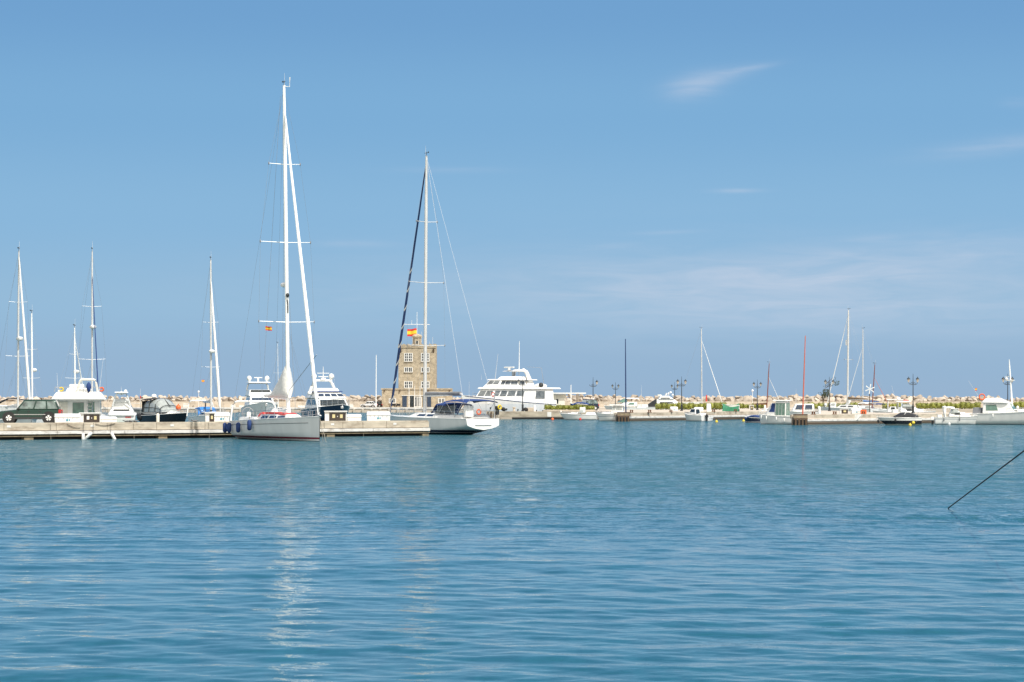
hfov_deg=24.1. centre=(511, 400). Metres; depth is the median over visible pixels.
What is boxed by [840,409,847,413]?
power cabinet
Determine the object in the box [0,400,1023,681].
water
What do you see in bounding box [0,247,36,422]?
sailboat
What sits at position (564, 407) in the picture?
hedge
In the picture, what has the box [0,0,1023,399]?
sky
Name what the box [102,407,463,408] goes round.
quay edge
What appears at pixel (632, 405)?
motor yacht
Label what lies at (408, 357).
window
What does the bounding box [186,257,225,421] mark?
sailboat
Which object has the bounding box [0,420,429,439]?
dock
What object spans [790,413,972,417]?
quay edge
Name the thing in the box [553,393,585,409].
harbour hut
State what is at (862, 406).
sailboat
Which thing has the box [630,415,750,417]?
fascia beam
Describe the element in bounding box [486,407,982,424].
quay
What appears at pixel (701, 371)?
sailboat
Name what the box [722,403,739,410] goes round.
dinghy
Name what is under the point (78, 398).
motor yacht
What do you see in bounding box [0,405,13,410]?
motorboat
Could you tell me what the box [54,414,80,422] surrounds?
dock box
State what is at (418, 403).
door
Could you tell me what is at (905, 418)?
speedboat
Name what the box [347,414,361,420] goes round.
dock box
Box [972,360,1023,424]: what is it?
motor yacht
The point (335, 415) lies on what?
power cabinet
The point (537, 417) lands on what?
timber beam
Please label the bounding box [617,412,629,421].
timber fender
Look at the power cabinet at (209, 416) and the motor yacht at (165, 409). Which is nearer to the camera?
the power cabinet at (209, 416)
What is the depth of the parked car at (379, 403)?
585.77 m
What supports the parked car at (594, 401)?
on the quay at (810, 416)
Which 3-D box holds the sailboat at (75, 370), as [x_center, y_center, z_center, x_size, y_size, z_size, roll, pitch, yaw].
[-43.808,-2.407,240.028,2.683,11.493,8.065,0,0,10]
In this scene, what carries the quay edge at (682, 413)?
attached to the quay at (810, 416)
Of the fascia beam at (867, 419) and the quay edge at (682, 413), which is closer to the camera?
the fascia beam at (867, 419)
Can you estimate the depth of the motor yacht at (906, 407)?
346.35 m
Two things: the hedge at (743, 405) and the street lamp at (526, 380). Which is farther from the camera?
the hedge at (743, 405)
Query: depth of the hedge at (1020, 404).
467.49 m
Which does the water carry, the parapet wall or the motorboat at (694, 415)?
the motorboat at (694, 415)
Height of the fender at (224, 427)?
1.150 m
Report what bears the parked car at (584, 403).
on the quay at (810, 416)
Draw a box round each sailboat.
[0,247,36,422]
[0,310,43,422]
[58,324,84,391]
[75,241,108,415]
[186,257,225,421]
[230,73,321,440]
[266,345,285,411]
[388,151,501,434]
[686,327,721,409]
[755,361,778,410]
[823,308,878,411]
[846,327,885,409]
[860,360,889,410]
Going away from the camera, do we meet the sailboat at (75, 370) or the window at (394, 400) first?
the sailboat at (75, 370)
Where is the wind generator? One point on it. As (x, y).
(870, 388)
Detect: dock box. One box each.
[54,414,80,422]
[101,416,116,421]
[214,412,229,421]
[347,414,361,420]
[366,411,389,420]
[706,404,710,411]
[850,408,860,413]
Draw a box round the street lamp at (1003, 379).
[1002,377,1013,400]
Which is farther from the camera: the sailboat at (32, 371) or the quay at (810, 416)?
the quay at (810, 416)
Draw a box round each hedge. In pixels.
[544,404,594,409]
[655,402,726,409]
[729,403,763,408]
[804,402,859,408]
[882,402,907,408]
[915,401,980,408]
[1013,401,1023,408]
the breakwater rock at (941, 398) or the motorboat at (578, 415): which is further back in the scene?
the breakwater rock at (941, 398)
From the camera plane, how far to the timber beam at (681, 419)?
345.98 m
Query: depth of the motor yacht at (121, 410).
259.22 m
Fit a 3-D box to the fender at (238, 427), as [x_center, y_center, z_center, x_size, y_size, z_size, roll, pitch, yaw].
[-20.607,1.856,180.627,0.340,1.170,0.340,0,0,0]
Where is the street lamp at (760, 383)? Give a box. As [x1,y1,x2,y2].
[753,382,761,409]
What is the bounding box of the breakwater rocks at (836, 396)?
[0,393,999,400]
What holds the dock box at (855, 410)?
on the quay at (810, 416)
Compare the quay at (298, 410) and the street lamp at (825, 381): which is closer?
the street lamp at (825, 381)
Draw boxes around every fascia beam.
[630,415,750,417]
[808,418,930,420]
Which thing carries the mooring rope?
in the water
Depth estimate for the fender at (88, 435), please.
181.14 m
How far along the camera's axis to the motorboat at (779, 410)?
293.66 m
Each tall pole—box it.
[625,339,626,411]
[802,336,805,413]
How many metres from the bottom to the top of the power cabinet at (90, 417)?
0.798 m
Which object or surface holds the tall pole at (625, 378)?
on the quay at (810, 416)
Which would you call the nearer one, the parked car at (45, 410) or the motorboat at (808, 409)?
the parked car at (45, 410)
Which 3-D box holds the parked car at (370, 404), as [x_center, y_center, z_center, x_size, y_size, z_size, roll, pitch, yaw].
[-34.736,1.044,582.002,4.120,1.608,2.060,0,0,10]
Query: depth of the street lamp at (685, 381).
390.94 m
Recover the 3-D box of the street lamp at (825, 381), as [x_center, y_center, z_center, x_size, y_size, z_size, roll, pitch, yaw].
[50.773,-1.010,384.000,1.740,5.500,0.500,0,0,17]
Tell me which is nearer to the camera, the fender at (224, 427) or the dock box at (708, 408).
the fender at (224, 427)
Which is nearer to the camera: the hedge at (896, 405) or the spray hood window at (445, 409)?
the spray hood window at (445, 409)
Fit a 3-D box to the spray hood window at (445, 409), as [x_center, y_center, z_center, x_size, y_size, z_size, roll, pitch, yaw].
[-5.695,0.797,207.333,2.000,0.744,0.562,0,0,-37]
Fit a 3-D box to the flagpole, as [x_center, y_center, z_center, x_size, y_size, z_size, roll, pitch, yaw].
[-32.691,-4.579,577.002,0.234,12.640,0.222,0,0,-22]
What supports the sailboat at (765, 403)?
on the water
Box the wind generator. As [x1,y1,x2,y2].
[865,384,874,411]
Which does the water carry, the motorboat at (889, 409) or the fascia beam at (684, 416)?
the motorboat at (889, 409)
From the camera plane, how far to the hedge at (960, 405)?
469.51 m
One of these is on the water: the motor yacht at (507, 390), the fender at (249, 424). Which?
the motor yacht at (507, 390)
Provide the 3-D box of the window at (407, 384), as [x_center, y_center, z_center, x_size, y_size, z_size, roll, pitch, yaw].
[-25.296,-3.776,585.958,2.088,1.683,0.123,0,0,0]
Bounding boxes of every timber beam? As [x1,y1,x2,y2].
[512,417,563,418]
[630,418,744,420]
[808,421,933,423]
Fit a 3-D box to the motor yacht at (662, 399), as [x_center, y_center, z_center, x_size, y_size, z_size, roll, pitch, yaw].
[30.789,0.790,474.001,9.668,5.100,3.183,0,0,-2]
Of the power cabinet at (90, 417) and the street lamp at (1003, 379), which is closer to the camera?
the power cabinet at (90, 417)
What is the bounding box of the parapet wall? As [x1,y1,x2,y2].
[0,401,1023,406]
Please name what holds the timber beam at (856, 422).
attached to the quay at (810, 416)
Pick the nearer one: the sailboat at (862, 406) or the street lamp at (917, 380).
the street lamp at (917, 380)
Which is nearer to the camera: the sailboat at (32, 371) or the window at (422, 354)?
the sailboat at (32, 371)
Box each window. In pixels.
[389,398,395,403]
[404,353,412,361]
[404,367,412,372]
[404,381,412,387]
[421,353,428,361]
[435,405,455,413]
[438,398,444,403]
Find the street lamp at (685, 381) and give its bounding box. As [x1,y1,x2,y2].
[677,376,686,410]
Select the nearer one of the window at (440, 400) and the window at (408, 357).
the window at (440, 400)
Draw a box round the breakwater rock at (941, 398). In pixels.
[936,397,945,400]
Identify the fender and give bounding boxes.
[85,423,93,438]
[223,423,226,432]
[227,423,230,432]
[236,422,239,432]
[247,416,251,429]
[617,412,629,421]
[793,414,807,424]
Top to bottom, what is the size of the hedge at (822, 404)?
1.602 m
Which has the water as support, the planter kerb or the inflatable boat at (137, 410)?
the inflatable boat at (137, 410)
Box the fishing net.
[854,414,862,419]
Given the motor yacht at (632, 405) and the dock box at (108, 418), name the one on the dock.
the dock box at (108, 418)
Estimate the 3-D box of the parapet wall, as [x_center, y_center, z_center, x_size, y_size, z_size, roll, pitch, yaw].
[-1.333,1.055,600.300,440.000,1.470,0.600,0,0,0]
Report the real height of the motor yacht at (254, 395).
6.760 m
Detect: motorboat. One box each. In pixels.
[0,398,24,409]
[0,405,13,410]
[560,407,596,419]
[596,405,623,420]
[684,409,708,420]
[759,400,791,423]
[790,404,817,414]
[821,400,850,410]
[872,399,902,412]
[931,406,976,424]
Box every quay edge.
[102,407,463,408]
[487,411,593,416]
[614,411,758,415]
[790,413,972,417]
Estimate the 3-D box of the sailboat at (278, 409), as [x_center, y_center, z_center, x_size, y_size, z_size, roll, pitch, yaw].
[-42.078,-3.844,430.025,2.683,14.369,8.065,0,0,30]
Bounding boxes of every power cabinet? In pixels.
[79,413,100,421]
[205,412,214,421]
[324,411,346,420]
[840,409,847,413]
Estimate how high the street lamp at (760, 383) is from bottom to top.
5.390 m
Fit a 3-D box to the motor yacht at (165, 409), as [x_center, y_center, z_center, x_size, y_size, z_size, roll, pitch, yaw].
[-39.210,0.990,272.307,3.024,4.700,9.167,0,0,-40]
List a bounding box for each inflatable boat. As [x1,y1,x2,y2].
[133,403,155,415]
[745,415,759,422]
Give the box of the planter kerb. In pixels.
[543,410,594,410]
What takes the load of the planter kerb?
on the quay at (810, 416)
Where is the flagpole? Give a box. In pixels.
[376,355,376,406]
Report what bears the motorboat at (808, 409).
on the water
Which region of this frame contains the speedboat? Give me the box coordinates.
[876,408,921,424]
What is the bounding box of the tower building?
[381,324,452,406]
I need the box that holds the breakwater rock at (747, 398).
[743,395,751,400]
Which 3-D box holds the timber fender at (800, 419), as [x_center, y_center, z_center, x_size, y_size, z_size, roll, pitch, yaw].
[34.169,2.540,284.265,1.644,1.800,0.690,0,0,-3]
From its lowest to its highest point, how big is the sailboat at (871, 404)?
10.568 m
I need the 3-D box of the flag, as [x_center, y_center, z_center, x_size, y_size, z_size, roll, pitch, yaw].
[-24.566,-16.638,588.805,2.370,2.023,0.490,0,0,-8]
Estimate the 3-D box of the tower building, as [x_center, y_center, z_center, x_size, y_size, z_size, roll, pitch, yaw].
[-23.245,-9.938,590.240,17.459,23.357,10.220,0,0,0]
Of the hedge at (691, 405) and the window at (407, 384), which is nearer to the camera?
the hedge at (691, 405)
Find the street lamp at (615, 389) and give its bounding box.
[611,382,619,402]
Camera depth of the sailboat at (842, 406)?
415.93 m
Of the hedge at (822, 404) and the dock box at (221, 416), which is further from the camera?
the hedge at (822, 404)
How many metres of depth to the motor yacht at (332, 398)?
307.25 m
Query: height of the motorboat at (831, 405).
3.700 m
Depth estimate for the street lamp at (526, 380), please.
373.75 m
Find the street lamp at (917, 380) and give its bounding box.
[907,377,918,412]
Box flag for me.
[407,328,416,335]
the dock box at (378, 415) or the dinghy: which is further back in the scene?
the dinghy
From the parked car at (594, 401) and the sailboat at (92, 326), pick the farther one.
the parked car at (594, 401)
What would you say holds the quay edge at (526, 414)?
attached to the quay at (810, 416)
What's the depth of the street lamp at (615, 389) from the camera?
497.95 m
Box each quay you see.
[102,409,463,411]
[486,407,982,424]
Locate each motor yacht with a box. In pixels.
[51,364,106,415]
[107,390,136,421]
[137,389,186,421]
[241,376,277,416]
[301,370,349,420]
[461,341,560,414]
[604,396,647,409]
[646,391,686,409]
[891,388,935,412]
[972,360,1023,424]
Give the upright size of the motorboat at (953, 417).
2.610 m
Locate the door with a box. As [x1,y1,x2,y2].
[415,397,421,406]
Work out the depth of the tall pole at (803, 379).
286.44 m
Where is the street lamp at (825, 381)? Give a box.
[824,378,834,410]
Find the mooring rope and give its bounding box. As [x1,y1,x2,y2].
[948,450,1023,507]
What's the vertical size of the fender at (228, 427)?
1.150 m
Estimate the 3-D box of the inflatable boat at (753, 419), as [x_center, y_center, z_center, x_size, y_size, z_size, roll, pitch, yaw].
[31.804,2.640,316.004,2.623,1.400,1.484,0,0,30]
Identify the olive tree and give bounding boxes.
[818,377,838,403]
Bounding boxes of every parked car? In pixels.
[0,399,62,422]
[360,401,377,406]
[374,401,382,406]
[570,402,588,405]
[580,399,598,409]
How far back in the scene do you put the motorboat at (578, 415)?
357.17 m
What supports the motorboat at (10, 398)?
on the water
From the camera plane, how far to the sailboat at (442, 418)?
207.35 m
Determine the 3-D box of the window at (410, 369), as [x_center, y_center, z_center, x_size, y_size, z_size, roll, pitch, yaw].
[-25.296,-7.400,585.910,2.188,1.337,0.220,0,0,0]
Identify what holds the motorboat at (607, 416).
on the water
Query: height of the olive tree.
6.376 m
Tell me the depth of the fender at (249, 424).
177.92 m
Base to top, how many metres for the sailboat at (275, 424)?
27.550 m

